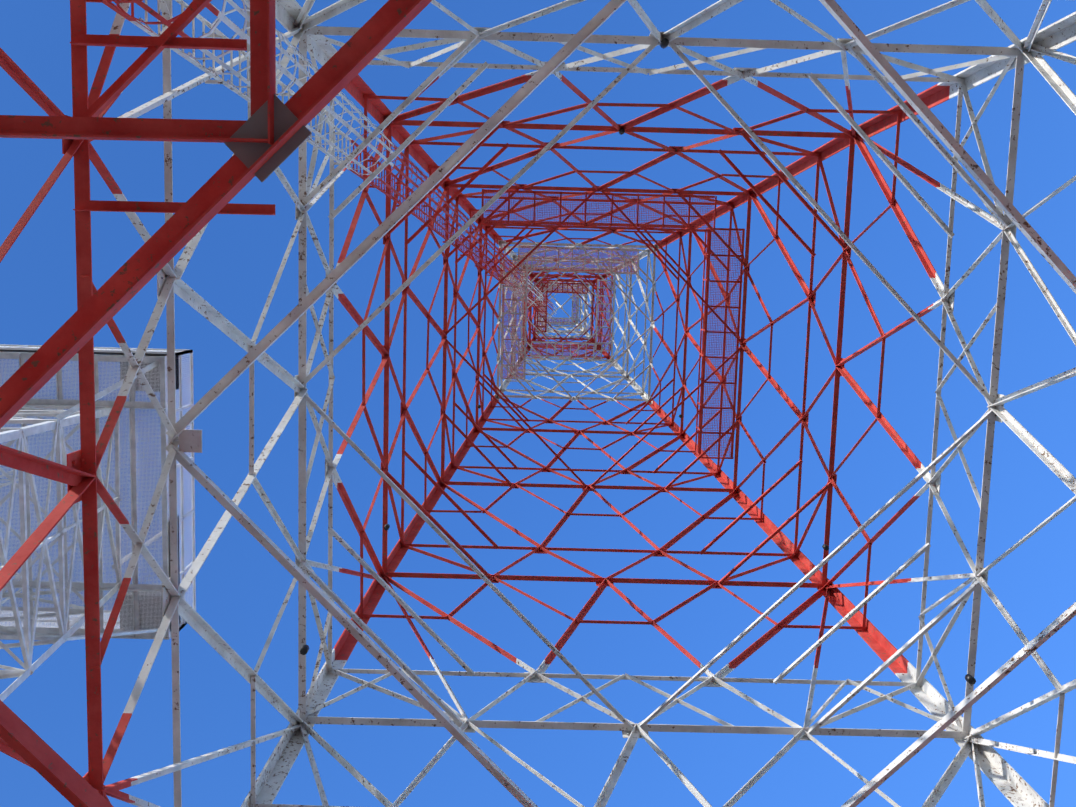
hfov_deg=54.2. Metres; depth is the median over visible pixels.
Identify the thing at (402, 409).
bolts
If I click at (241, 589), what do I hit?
sky
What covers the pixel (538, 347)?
walkway grating
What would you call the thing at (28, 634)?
neighbour tower
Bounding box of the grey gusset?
[224,94,311,182]
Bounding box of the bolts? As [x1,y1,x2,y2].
[72,37,998,734]
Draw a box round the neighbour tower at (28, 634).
[0,344,195,701]
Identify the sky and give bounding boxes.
[0,0,1075,806]
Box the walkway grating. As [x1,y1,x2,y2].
[482,189,744,456]
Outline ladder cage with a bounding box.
[86,0,556,316]
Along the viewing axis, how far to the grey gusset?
5.97 m
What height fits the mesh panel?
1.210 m
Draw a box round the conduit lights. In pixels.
[300,38,975,684]
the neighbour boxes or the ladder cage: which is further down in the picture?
the neighbour boxes
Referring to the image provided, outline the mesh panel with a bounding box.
[0,346,193,629]
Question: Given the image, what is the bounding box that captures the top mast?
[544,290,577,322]
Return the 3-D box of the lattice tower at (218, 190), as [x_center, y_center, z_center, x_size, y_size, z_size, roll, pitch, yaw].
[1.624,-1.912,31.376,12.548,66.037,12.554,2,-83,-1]
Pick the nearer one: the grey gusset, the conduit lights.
the grey gusset
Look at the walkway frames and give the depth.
31.16 m
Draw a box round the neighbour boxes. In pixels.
[0,347,181,629]
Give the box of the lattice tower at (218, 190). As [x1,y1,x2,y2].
[0,0,1075,806]
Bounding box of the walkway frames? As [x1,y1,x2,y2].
[481,190,744,458]

